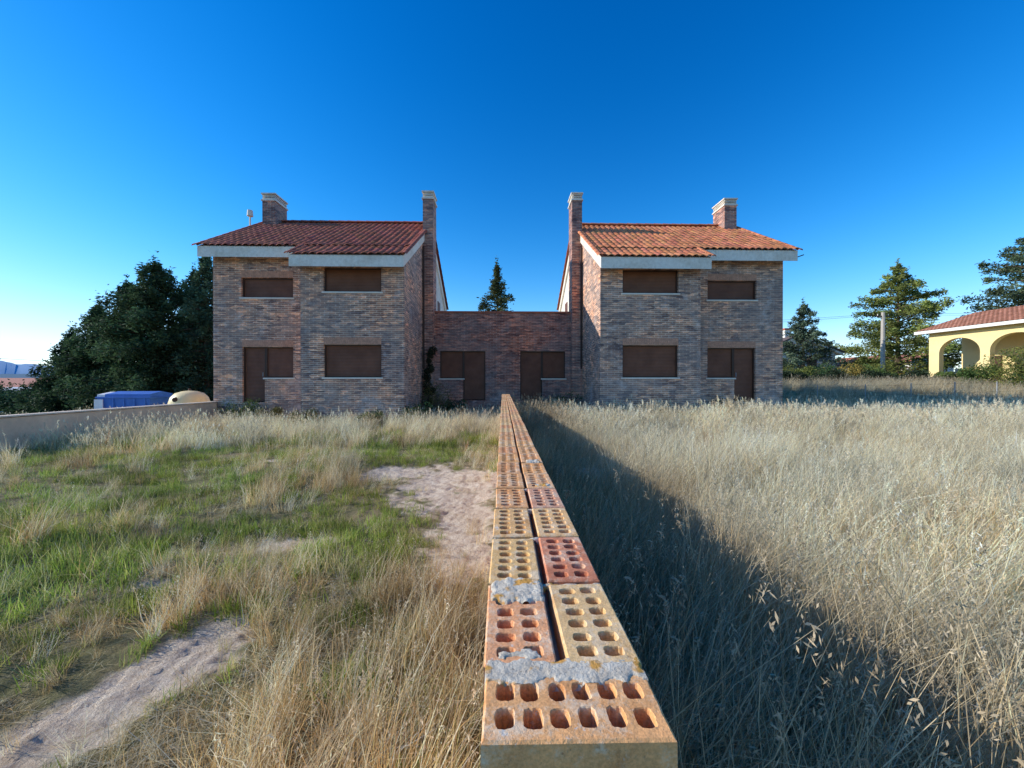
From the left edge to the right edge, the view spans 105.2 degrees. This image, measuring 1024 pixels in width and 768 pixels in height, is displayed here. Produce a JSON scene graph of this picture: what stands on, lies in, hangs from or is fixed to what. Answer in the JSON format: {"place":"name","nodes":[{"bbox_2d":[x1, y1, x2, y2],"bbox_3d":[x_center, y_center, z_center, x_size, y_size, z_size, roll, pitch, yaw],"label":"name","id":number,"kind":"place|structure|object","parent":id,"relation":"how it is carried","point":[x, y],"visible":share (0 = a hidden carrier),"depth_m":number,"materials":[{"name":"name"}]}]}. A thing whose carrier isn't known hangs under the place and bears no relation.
{"place":"outdoors","nodes":[
{"label":"outdoors","id":0,"kind":"place"},
{"bbox_2d":[0,361,123,376],"bbox_3d":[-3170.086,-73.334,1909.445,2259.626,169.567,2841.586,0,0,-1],"label":"mountains","id":1,"kind":"structure","parent":0,"point":[8,368],"depth_m":2177.08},
{"bbox_2d":[0,385,1023,767],"bbox_3d":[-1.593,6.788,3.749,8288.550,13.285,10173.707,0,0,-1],"label":"ground","id":2,"kind":"structure","parent":0,"point":[104,693],"depth_m":2.24,"materials":[{"name":"soil"}]},
{"bbox_2d":[0,389,28,414],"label":"shrub","id":3,"kind":"object","parent":2,"relation":"on","point":[2,400],"visible":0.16,"depth_m":28.47,"materials":[{"name":"green plant"}]},
{"bbox_2d":[0,378,40,387],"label":"distant village","id":4,"kind":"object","parent":2,"relation":"on","point":[17,381],"visible":0.04,"depth_m":83.56,"materials":[{"name":"ceramic"}]},
{"bbox_2d":[0,387,40,414],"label":"shrub","id":5,"kind":"object","parent":2,"relation":"on","point":[17,395],"visible":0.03,"depth_m":26.78,"materials":[{"name":"green plant"}]},
{"bbox_2d":[9,321,93,413],"bbox_3d":[-28.759,-0.678,25.790,5.365,7.036,5.334,0,0,-45],"label":"cedar tree","id":6,"kind":"object","parent":2,"relation":"on","point":[45,382],"visible":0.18,"depth_m":24.88,"materials":[{"name":"green plant"}]},
{"bbox_2d":[31,293,131,410],"bbox_3d":[-27.358,-1.183,25.587,5.611,9.510,5.832,0,0,-1],"label":"cedar tree","id":7,"kind":"object","parent":2,"relation":"on","point":[79,358],"visible":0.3,"depth_m":24.37,"materials":[{"name":"green plant"}]},
{"bbox_2d":[0,403,216,451],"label":"boundary wall","id":8,"kind":"structure","parent":2,"relation":"on","point":[13,428],"depth_m":9.49,"materials":[{"name":"concrete"}]},
{"bbox_2d":[0,401,216,417],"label":"coping","id":9,"kind":"object","parent":8,"relation":"on","point":[32,414],"visible":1,"depth_m":9.96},
{"bbox_2d":[69,274,172,409],"bbox_3d":[-24.651,-2.320,25.384,6.032,9.788,6.272,0,0,-1],"label":"cedar tree","id":10,"kind":"object","parent":2,"relation":"on","point":[119,291],"visible":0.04,"depth_m":24.42,"materials":[{"name":"green plant"}]},
{"bbox_2d":[94,391,172,408],"bbox_3d":[-18.770,1.006,19.553,2.502,1.297,1.509,0,0,-4],"label":"dumpster","id":11,"kind":"object","parent":2,"relation":"on","point":[123,399],"visible":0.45,"depth_m":18.93,"materials":[{"name":"blue metal"}]},
{"bbox_2d":[58,250,212,410],"bbox_3d":[-22.415,-2.949,24.588,7.510,10.926,7.667,0,0,-1],"label":"cedar tree","id":12,"kind":"object","parent":2,"relation":"on","point":[153,318],"visible":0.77,"depth_m":23.49,"materials":[{"name":"green plant"}]},
{"bbox_2d":[142,257,212,400],"bbox_3d":[-19.673,-3.498,25.233,5.747,11.745,5.627,0,0,-1],"label":"spruce tree","id":13,"kind":"object","parent":2,"relation":"on","point":[201,311],"visible":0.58,"depth_m":24.46,"materials":[{"name":"green plant"}]},
{"bbox_2d":[167,389,209,404],"bbox_3d":[-15.340,0.871,18.645,1.591,1.310,1.603,0,0,-1],"label":"recycling bin","id":14,"kind":"object","parent":2,"relation":"on","point":[189,396],"visible":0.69,"depth_m":18.15,"materials":[{"name":"yellow plastic"}]},
{"bbox_2d":[165,261,211,397],"bbox_3d":[-23.951,-3.563,29.665,6.714,11.334,6.418,0,0,-23],"label":"cedar tree","id":15,"kind":"object","parent":2,"relation":"on","point":[186,280],"visible":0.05,"depth_m":28.98,"materials":[{"name":"green plant"}]},
{"bbox_2d":[214,397,267,420],"bbox_3d":[-9.329,0.968,13.589,1.814,1.060,0.978,0,0,-1],"label":"weed clump","id":16,"kind":"object","parent":2,"relation":"on","point":[242,409],"visible":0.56,"depth_m":13.53,"materials":[{"name":"green plant"}]},
{"bbox_2d":[213,257,300,420],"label":"wall front","id":17,"kind":"structure","parent":2,"relation":"on","point":[236,320],"depth_m":14.17,"materials":[{"name":"brick"}]},
{"bbox_2d":[244,347,245,401],"bbox_3d":[-9.733,-0.345,14.285,0.042,2.000,0.060,0,0,-1],"label":"door frame","id":18,"kind":"object","parent":17,"relation":"attached to","point":[244,374],"visible":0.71,"depth_m":14.26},
{"bbox_2d":[246,348,264,400],"bbox_3d":[-9.358,-0.345,14.325,0.720,1.940,0.038,0,0,-1],"label":"door shutter","id":19,"kind":"object","parent":18,"relation":"attached to","point":[255,370],"depth_m":14.30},
{"bbox_2d":[241,271,292,277],"bbox_3d":[-8.860,-3.964,14.182,1.842,0.230,0.028,0,0,-1],"label":"soldier course","id":20,"kind":"object","parent":17,"relation":"attached to","point":[269,274],"visible":1,"depth_m":14.17,"materials":[{"name":"brick"}]},
{"bbox_2d":[242,340,292,346],"bbox_3d":[-8.845,-1.464,14.196,1.812,0.230,0.028,0,0,-1],"label":"soldier course","id":21,"kind":"object","parent":17,"relation":"attached to","point":[264,343],"visible":1,"depth_m":14.18,"materials":[{"name":"brick"}]},
{"bbox_2d":[197,226,446,310],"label":"roof slab","id":22,"kind":"structure","parent":17,"relation":"on","point":[239,250],"depth_m":13.78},
{"bbox_2d":[262,201,286,224],"bbox_3d":[-10.640,-7.122,17.594,0.550,1.760,0.950,0,0,-1],"label":"chimney stack","id":23,"kind":"object","parent":22,"relation":"on","point":[274,212],"visible":0.43,"depth_m":17.12,"materials":[{"name":"brick"}]},
{"bbox_2d":[194,222,422,253],"bbox_3d":[-7.355,-5.778,15.263,7.510,3.071,5.078,0,0,-1],"label":"roof tiles front","id":24,"kind":"object","parent":22,"relation":"on","point":[394,236],"visible":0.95,"depth_m":15.02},
{"bbox_2d":[192,220,448,309],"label":"ridge caps","id":25,"kind":"object","parent":22,"relation":"on","point":[414,242],"visible":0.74,"depth_m":17.68,"materials":[{"name":"tile"}]},
{"bbox_2d":[255,406,283,422],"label":"weed clump","id":26,"kind":"object","parent":2,"relation":"on","point":[276,410],"visible":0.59,"depth_m":13.48,"materials":[{"name":"green plant"}]},
{"bbox_2d":[290,407,328,425],"bbox_3d":[-6.663,1.135,12.839,1.020,0.751,1.153,0,0,36],"label":"weed clump","id":27,"kind":"object","parent":2,"relation":"on","point":[304,415],"visible":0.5,"depth_m":12.76,"materials":[{"name":"green plant"}]},
{"bbox_2d":[300,266,403,423],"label":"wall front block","id":28,"kind":"structure","parent":2,"relation":"on","point":[363,315],"depth_m":13.27,"materials":[{"name":"brick"}]},
{"bbox_2d":[289,250,410,266],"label":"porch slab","id":29,"kind":"structure","parent":28,"relation":"on","point":[370,259],"depth_m":12.87,"materials":[{"name":"paint"}]},
{"bbox_2d":[324,337,380,343],"bbox_3d":[-5.402,-1.460,13.276,1.932,0.230,0.028,0,0,-1],"label":"soldier course","id":30,"kind":"object","parent":28,"relation":"attached to","point":[338,340],"visible":1,"depth_m":13.26,"materials":[{"name":"brick"}]},
{"bbox_2d":[326,345,380,345],"bbox_3d":[-5.404,-1.316,13.381,1.850,0.042,0.060,0,0,-1],"label":"window frame","id":31,"kind":"object","parent":28,"relation":"attached to","point":[353,345],"visible":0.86,"depth_m":13.35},
{"bbox_2d":[327,346,380,375],"bbox_3d":[-5.405,-0.780,13.414,1.860,1.060,0.038,0,0,-1],"label":"window shutter","id":32,"kind":"object","parent":31,"relation":"attached to","point":[353,360],"depth_m":13.39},
{"bbox_2d":[344,291,380,291],"bbox_3d":[-5.404,-3.144,13.371,1.850,0.042,0.060,0,0,-1],"label":"window frame","id":33,"kind":"object","parent":28,"relation":"on","point":[362,291],"visible":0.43,"depth_m":13.35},
{"bbox_2d":[326,270,380,290],"bbox_3d":[-5.405,-3.530,13.400,1.860,0.760,0.038,0,0,-1],"label":"window shutter","id":34,"kind":"object","parent":33,"relation":"on","point":[353,280],"depth_m":13.38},
{"bbox_2d":[404,244,422,414],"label":"wall","id":35,"kind":"structure","parent":28,"relation":"attached to","point":[413,330],"depth_m":14.70,"materials":[{"name":"brick"}]},
{"bbox_2d":[423,246,424,368],"bbox_3d":[-3.683,-3.186,16.322,0.074,5.100,0.074,0,0,-24],"label":"downpipe","id":36,"kind":"object","parent":35,"relation":"attached to","point":[423,312],"visible":1,"depth_m":16.29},
{"bbox_2d":[353,409,387,424],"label":"weed clump","id":37,"kind":"object","parent":2,"relation":"on","point":[372,412],"visible":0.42,"depth_m":12.55,"materials":[{"name":"green plant"}]},
{"bbox_2d":[398,401,432,419],"bbox_3d":[-3.342,1.031,13.365,1.270,0.868,0.991,0,0,-1],"label":"weed clump","id":38,"kind":"object","parent":2,"relation":"on","point":[423,410],"visible":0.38,"depth_m":13.37,"materials":[{"name":"green plant"}]},
{"bbox_2d":[423,199,435,412],"bbox_3d":[-3.527,-3.038,16.806,0.425,9.400,0.800,0,0,-1],"label":"chimney stack","id":39,"kind":"object","parent":2,"relation":"on","point":[429,220],"visible":0.57,"depth_m":16.41,"materials":[{"name":"brick"}]},
{"bbox_2d":[422,345,437,410],"bbox_3d":[-3.407,-0.061,16.230,0.650,3.080,0.495,0,0,-1],"label":"climbing creeper","id":40,"kind":"object","parent":2,"relation":"on","point":[429,370],"visible":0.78,"depth_m":16.16,"materials":[{"name":"green plant"}]},
{"bbox_2d":[421,380,452,412],"bbox_3d":[-3.177,0.618,15.911,1.620,1.725,1.595,0,0,-1],"label":"weed clump","id":41,"kind":"object","parent":2,"relation":"on","point":[436,401],"visible":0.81,"depth_m":15.89,"materials":[{"name":"green plant"}]},
{"bbox_2d":[441,398,467,414],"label":"weed clump","id":42,"kind":"object","parent":2,"relation":"on","point":[451,405],"visible":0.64,"depth_m":16.18,"materials":[{"name":"green plant"}]},
{"bbox_2d":[476,255,515,310],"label":"spruce tree","id":43,"kind":"object","parent":2,"relation":"on","point":[496,293],"visible":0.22,"depth_m":31.67,"materials":[{"name":"green plant"}]},
{"bbox_2d":[435,311,570,414],"bbox_3d":[-0.456,-0.747,19.471,6.680,4.790,5.240,0,0,-1],"label":"brick annex","id":44,"kind":"object","parent":2,"relation":"on","point":[487,359],"visible":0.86,"depth_m":16.91,"materials":[{"name":"brown brick"}]},
{"bbox_2d":[0,373,1023,767],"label":"grass","id":45,"kind":"structure","parent":2,"relation":"on","point":[928,601],"depth_m":2.51,"materials":[{"name":"plant"}]},
{"bbox_2d":[507,403,559,661],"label":"courses","id":46,"kind":"object","parent":2,"relation":"on","point":[551,626],"depth_m":0.89,"materials":[{"name":"ceramic"}]},
{"bbox_2d":[497,462,520,473],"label":"brick","id":47,"kind":"object","parent":46,"relation":"on","point":[508,467],"visible":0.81,"depth_m":1.98,"materials":[{"name":"brick"}]},
{"bbox_2d":[498,454,519,465],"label":"brick","id":48,"kind":"object","parent":46,"relation":"on","point":[508,458],"visible":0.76,"depth_m":2.23,"materials":[{"name":"brick"}]},
{"bbox_2d":[496,473,523,488],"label":"brick","id":49,"kind":"object","parent":46,"relation":"on","point":[509,480],"visible":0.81,"depth_m":1.70,"materials":[{"name":"brick"}]},
{"bbox_2d":[496,489,528,508],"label":"brick","id":50,"kind":"object","parent":46,"relation":"on","point":[511,498],"visible":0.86,"depth_m":1.45,"materials":[{"name":"brick"}]},
{"bbox_2d":[493,508,532,538],"bbox_3d":[0.000,0.455,1.229,0.115,0.052,0.242,-1,0,-1],"label":"brick","id":51,"kind":"object","parent":46,"relation":"on","point":[512,523],"visible":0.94,"depth_m":1.20,"materials":[{"name":"brick"}]},
{"bbox_2d":[489,539,540,585],"bbox_3d":[0.005,0.457,0.973,0.115,0.052,0.242,0,0,-1],"label":"brick","id":52,"kind":"object","parent":46,"relation":"on","point":[514,558],"visible":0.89,"depth_m":0.97,"materials":[{"name":"brick"}]},
{"bbox_2d":[484,585,555,687],"bbox_3d":[0.010,0.461,0.730,0.115,0.052,0.242,0,1,-2],"label":"brick","id":53,"kind":"object","parent":46,"relation":"on","point":[514,626],"visible":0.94,"depth_m":0.69,"materials":[{"name":"brick"}]},
{"bbox_2d":[490,577,544,604],"bbox_3d":[0.011,0.436,0.826,0.110,0.018,0.097,0,0,-1],"label":"mortar lump","id":54,"kind":"object","parent":53,"relation":"on","point":[508,590],"visible":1,"depth_m":0.81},
{"bbox_2d":[498,649,540,659],"bbox_3d":[0.013,0.440,0.630,0.070,0.014,0.025,0,0,-1],"label":"mortar lump","id":55,"kind":"object","parent":53,"relation":"on","point":[528,653],"visible":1,"depth_m":0.63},
{"bbox_2d":[518,447,537,457],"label":"brick","id":56,"kind":"object","parent":46,"relation":"on","point":[527,450],"visible":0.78,"depth_m":2.48,"materials":[{"name":"brick"}]},
{"bbox_2d":[519,454,542,466],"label":"brick","id":57,"kind":"object","parent":46,"relation":"on","point":[523,458],"visible":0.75,"depth_m":2.24,"materials":[{"name":"brick"}]},
{"bbox_2d":[521,463,546,482],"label":"brick","id":58,"kind":"object","parent":46,"relation":"on","point":[532,468],"visible":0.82,"depth_m":1.97,"materials":[{"name":"brick"}]},
{"bbox_2d":[524,474,554,499],"bbox_3d":[0.117,0.451,1.733,0.115,0.052,0.242,0,0,-2],"label":"brick","id":59,"kind":"object","parent":46,"relation":"on","point":[531,481],"visible":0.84,"depth_m":1.73,"materials":[{"name":"brick"}]},
{"bbox_2d":[528,488,564,518],"bbox_3d":[0.124,0.453,1.484,0.115,0.052,0.242,0,0,-2],"label":"brick","id":60,"kind":"object","parent":46,"relation":"on","point":[543,497],"visible":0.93,"depth_m":1.48,"materials":[{"name":"brick"}]},
{"bbox_2d":[532,508,578,553],"bbox_3d":[0.130,0.454,1.232,0.115,0.052,0.242,0,1,-1],"label":"brick","id":61,"kind":"object","parent":46,"relation":"on","point":[551,522],"visible":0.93,"depth_m":1.21,"materials":[{"name":"brick"}]},
{"bbox_2d":[539,537,599,601],"bbox_3d":[0.134,0.457,0.983,0.115,0.052,0.242,0,0,-1],"label":"brick","id":62,"kind":"object","parent":46,"relation":"on","point":[564,560],"visible":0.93,"depth_m":0.95,"materials":[{"name":"brick"}]},
{"bbox_2d":[481,675,677,767],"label":"brick header","id":63,"kind":"object","parent":46,"relation":"on","point":[619,724],"visible":1,"depth_m":0.50,"materials":[{"name":"brick"}]},
{"bbox_2d":[484,657,647,691],"bbox_3d":[0.080,0.442,0.599,0.242,0.015,0.054,0,0,-1],"label":"mortar joint","id":64,"kind":"object","parent":63,"relation":"on","point":[523,671],"visible":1,"depth_m":0.59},
{"bbox_2d":[548,584,641,668],"bbox_3d":[0.141,0.460,0.731,0.115,0.052,0.242,0,0,-2],"label":"brick","id":65,"kind":"object","parent":46,"relation":"on","point":[586,624],"visible":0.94,"depth_m":0.71,"materials":[{"name":"brick"}]},
{"bbox_2d":[569,201,581,406],"bbox_3d":[2.736,-3.039,16.953,0.425,9.400,0.800,0,0,-1],"label":"chimney stack","id":66,"kind":"object","parent":2,"relation":"on","point":[575,219],"visible":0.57,"depth_m":16.56,"materials":[{"name":"brick"}]},
{"bbox_2d":[600,268,700,413],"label":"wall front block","id":67,"kind":"structure","parent":2,"relation":"on","point":[650,316],"depth_m":13.51,"materials":[{"name":"brick"}]},
{"bbox_2d":[582,245,599,410],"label":"wall","id":68,"kind":"structure","parent":67,"relation":"attached to","point":[590,330],"depth_m":14.98,"materials":[{"name":"brick"}]},
{"bbox_2d":[580,247,581,368],"bbox_3d":[2.915,-3.186,16.476,0.074,5.100,0.074,0,0,21],"label":"downpipe","id":69,"kind":"object","parent":68,"relation":"attached to","point":[580,307],"visible":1,"depth_m":16.45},
{"bbox_2d":[623,345,675,346],"bbox_3d":[4.773,-1.317,13.619,1.850,0.042,0.060,0,0,-1],"label":"window frame","id":70,"kind":"object","parent":67,"relation":"attached to","point":[649,345],"visible":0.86,"depth_m":13.59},
{"bbox_2d":[623,347,675,375],"bbox_3d":[4.772,-0.781,13.652,1.860,1.060,0.038,0,0,-1],"label":"window shutter","id":71,"kind":"object","parent":70,"relation":"attached to","point":[648,361],"depth_m":13.63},
{"bbox_2d":[623,338,677,344],"bbox_3d":[4.775,-1.461,13.514,1.932,0.230,0.028,0,0,-1],"label":"soldier course","id":72,"kind":"object","parent":67,"relation":"attached to","point":[629,341],"visible":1,"depth_m":13.50,"materials":[{"name":"brick"}]},
{"bbox_2d":[594,252,711,268],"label":"eave","id":73,"kind":"structure","parent":67,"relation":"on","point":[658,261],"depth_m":13.11,"materials":[{"name":"paint"}]},
{"bbox_2d":[700,260,782,412],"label":"wall front","id":74,"kind":"structure","parent":2,"relation":"on","point":[759,322],"depth_m":14.60,"materials":[{"name":"brick"}]},
{"bbox_2d":[559,227,797,310],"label":"roof slab","id":75,"kind":"structure","parent":74,"relation":"on","point":[751,254],"depth_m":14.20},
{"bbox_2d":[556,223,802,310],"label":"ridge caps","id":76,"kind":"object","parent":75,"relation":"on","point":[590,244],"visible":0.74,"depth_m":18.00,"materials":[{"name":"orange tile"}]},
{"bbox_2d":[582,225,800,256],"bbox_3d":[6.631,-5.778,15.592,7.510,3.073,5.074,0,0,-1],"label":"roof tiles front","id":77,"kind":"object","parent":75,"relation":"on","point":[668,239],"visible":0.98,"depth_m":15.37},
{"bbox_2d":[713,206,736,228],"bbox_3d":[9.804,-7.125,18.072,0.550,1.760,0.950,0,0,-1],"label":"chimney stack","id":78,"kind":"object","parent":75,"relation":"on","point":[725,217],"visible":0.43,"depth_m":17.60,"materials":[{"name":"brick"}]},
{"bbox_2d":[708,299,753,299],"bbox_3d":[8.183,-3.151,14.689,1.760,0.042,0.060,0,0,-1],"label":"side window frame","id":79,"kind":"object","parent":74,"relation":"on","point":[730,299],"visible":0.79,"depth_m":14.66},
{"bbox_2d":[708,283,752,298],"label":"side window shutter","id":80,"kind":"object","parent":79,"relation":"on","point":[730,290],"visible":0.79,"depth_m":14.70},
{"bbox_2d":[707,341,755,347],"bbox_3d":[8.171,-1.466,14.594,1.812,0.230,0.028,0,0,-1],"label":"soldier course","id":81,"kind":"object","parent":74,"relation":"attached to","point":[722,344],"visible":1,"depth_m":14.58,"materials":[{"name":"brick"}]},
{"bbox_2d":[708,274,756,280],"bbox_3d":[8.186,-3.966,14.581,1.842,0.230,0.028,0,0,-1],"label":"soldier course","id":82,"kind":"object","parent":74,"relation":"attached to","point":[751,277],"visible":1,"depth_m":14.57,"materials":[{"name":"brick"}]},
{"bbox_2d":[733,348,733,377],"bbox_3d":[8.302,-0.347,14.707,0.042,2.000,0.060,0,0,-1],"label":"door frame","id":83,"kind":"object","parent":74,"relation":"attached to","point":[733,362],"visible":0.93,"depth_m":14.67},
{"bbox_2d":[734,349,751,400],"bbox_3d":[8.678,-0.347,14.746,0.720,1.940,0.038,0,0,-1],"label":"door shutter","id":84,"kind":"object","parent":83,"relation":"attached to","point":[743,372],"depth_m":14.73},
{"bbox_2d":[783,364,816,376],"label":"garden shrub","id":85,"kind":"object","parent":2,"relation":"on","point":[802,370],"visible":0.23,"depth_m":30.13,"materials":[{"name":"green plant"}]},
{"bbox_2d":[783,328,844,373],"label":"stone bungalow","id":86,"kind":"object","parent":2,"relation":"on","point":[836,352],"visible":0.17,"depth_m":40.69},
{"bbox_2d":[783,298,850,371],"bbox_3d":[26.470,-3.944,35.623,5.362,7.909,4.891,0,0,-1],"label":"cedar tree","id":87,"kind":"object","parent":2,"relation":"on","point":[800,335],"visible":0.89,"depth_m":35.21,"materials":[{"name":"green plant"}]},
{"bbox_2d":[801,363,843,375],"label":"garden shrub","id":88,"kind":"object","parent":2,"relation":"on","point":[823,370],"visible":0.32,"depth_m":30.20,"materials":[{"name":"green plant"}]},
{"bbox_2d":[815,361,869,376],"bbox_3d":[25.959,-0.813,31.028,3.875,1.927,2.486,0,0,-1],"label":"garden shrub","id":89,"kind":"object","parent":2,"relation":"on","point":[858,370],"visible":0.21,"depth_m":30.52,"materials":[{"name":"green plant"}]},
{"bbox_2d":[783,370,934,384],"bbox_3d":[20.490,-0.211,28.347,20.907,1.717,2.290,0,0,-5],"label":"hedge","id":90,"kind":"object","parent":2,"relation":"on","point":[831,373],"visible":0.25,"depth_m":28.34,"materials":[{"name":"green plant"}]},
{"bbox_2d":[876,312,889,370],"bbox_3d":[33.872,-3.087,35.786,1.200,6.900,0.380,0,0,-1],"label":"utility pole","id":91,"kind":"object","parent":2,"relation":"on","point":[882,347],"visible":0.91,"depth_m":35.69,"materials":[{"name":"concrete"}]},
{"bbox_2d":[866,361,900,374],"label":"garden shrub","id":92,"kind":"object","parent":2,"relation":"on","point":[888,365],"visible":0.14,"depth_m":32.39,"materials":[{"name":"green plant"}]},
{"bbox_2d":[833,258,961,373],"bbox_3d":[37.750,-6.223,38.946,10.151,12.478,12.448,0,0,-18],"label":"cedar tree","id":93,"kind":"object","parent":2,"relation":"on","point":[904,292],"visible":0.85,"depth_m":38.15,"materials":[{"name":"green plant"}]},
{"bbox_2d":[802,382,1001,398],"bbox_3d":[20.656,0.514,19.216,18.408,1.487,0.041,0,0,-9],"label":"wire fence","id":94,"kind":"object","parent":2,"relation":"on","point":[996,391],"visible":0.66,"depth_m":19.02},
{"bbox_2d":[921,369,959,379],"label":"garden shrub","id":95,"kind":"object","parent":2,"relation":"on","point":[947,373],"visible":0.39,"depth_m":28.44,"materials":[{"name":"green plant"}]},
{"bbox_2d":[914,305,1023,382],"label":"yellow villa","id":96,"kind":"object","parent":2,"relation":"on","point":[981,334],"visible":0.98,"depth_m":27.92,"materials":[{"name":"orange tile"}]},
{"bbox_2d":[957,362,1010,383],"bbox_3d":[31.010,-0.618,26.042,2.570,1.687,2.264,0,0,-1],"label":"garden shrub","id":97,"kind":"object","parent":2,"relation":"on","point":[968,373],"visible":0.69,"depth_m":25.91,"materials":[{"name":"green plant"}]},
{"bbox_2d":[945,237,1023,356],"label":"cedar tree","id":98,"kind":"object","parent":2,"relation":"on","point":[1016,296],"visible":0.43,"depth_m":35.62,"materials":[{"name":"green plant"}]},
{"bbox_2d":[975,346,1023,388],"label":"garden shrub","id":99,"kind":"object","parent":2,"relation":"on","point":[1003,370],"visible":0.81,"depth_m":23.95,"materials":[{"name":"green plant"}]},
{"bbox_2d":[1002,347,1023,386],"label":"garden shrub","id":100,"kind":"object","parent":2,"relation":"on","point":[1011,373],"visible":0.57,"depth_m":23.55,"materials":[{"name":"green plant"}]},
{"label":"wall","id":101,"kind":"object","parent":2,"relation":"on","visible":0},
{"bbox_2d":[436,270,443,310],"bbox_3d":[-3.816,-4.909,19.841,0.001,4.110,5.300,0,0,-1],"label":"gable render","id":102,"kind":"object","parent":101,"relation":"attached to","point":[438,296],"visible":0.17,"depth_m":20.41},
{"label":"wall","id":103,"kind":"object","parent":2,"relation":"on","visible":0},
{"bbox_2d":[561,272,568,310],"bbox_3d":[2.883,-4.910,19.997,0.001,4.110,5.300,0,0,-1],"label":"gable render","id":104,"kind":"object","parent":103,"relation":"attached to","point":[566,297],"depth_m":20.62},
{"bbox_2d":[0,0,1023,371],"label":"sky","id":105,"kind":"structure","parent":0,"point":[861,137],"materials":[{"name":"blue"}]},
{"bbox_3d":[-8.447,-1.321,14.310,0.930,0.042,0.060,0,0,-1],"label":"lower side window frame","id":106,"kind":"object","parent":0,"visible":0},
{"bbox_2d":[268,348,292,376],"bbox_3d":[-8.448,-0.785,14.344,0.940,1.060,0.038,0,0,-1],"label":"side window shutter","id":107,"kind":"object","parent":106,"relation":"attached to","point":[280,362],"visible":0.86,"depth_m":14.32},
{"bbox_3d":[7.768,-1.323,14.689,0.930,0.042,0.060,0,0,-1],"label":"lower side window frame","id":108,"kind":"object","parent":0,"visible":0},
{"bbox_2d":[707,349,730,376],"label":"side window shutter","id":109,"kind":"object","parent":108,"relation":"attached to","point":[718,362],"visible":0.86,"depth_m":14.70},
{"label":"upper side window frame","id":110,"kind":"object","parent":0,"visible":0},
{"bbox_2d":[245,280,292,296],"bbox_3d":[-8.863,-3.485,14.320,1.770,0.660,0.038,0,0,-1],"label":"side window shutter","id":111,"kind":"object","parent":110,"relation":"on","point":[268,288],"visible":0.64,"depth_m":14.30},
{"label":"upper window frame","id":112,"kind":"object","parent":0,"visible":0},
{"bbox_2d":[623,272,675,292],"bbox_3d":[4.772,-3.531,13.638,1.860,0.760,0.038,0,0,-1],"label":"window shutter","id":113,"kind":"object","parent":112,"relation":"on","point":[649,282],"depth_m":13.62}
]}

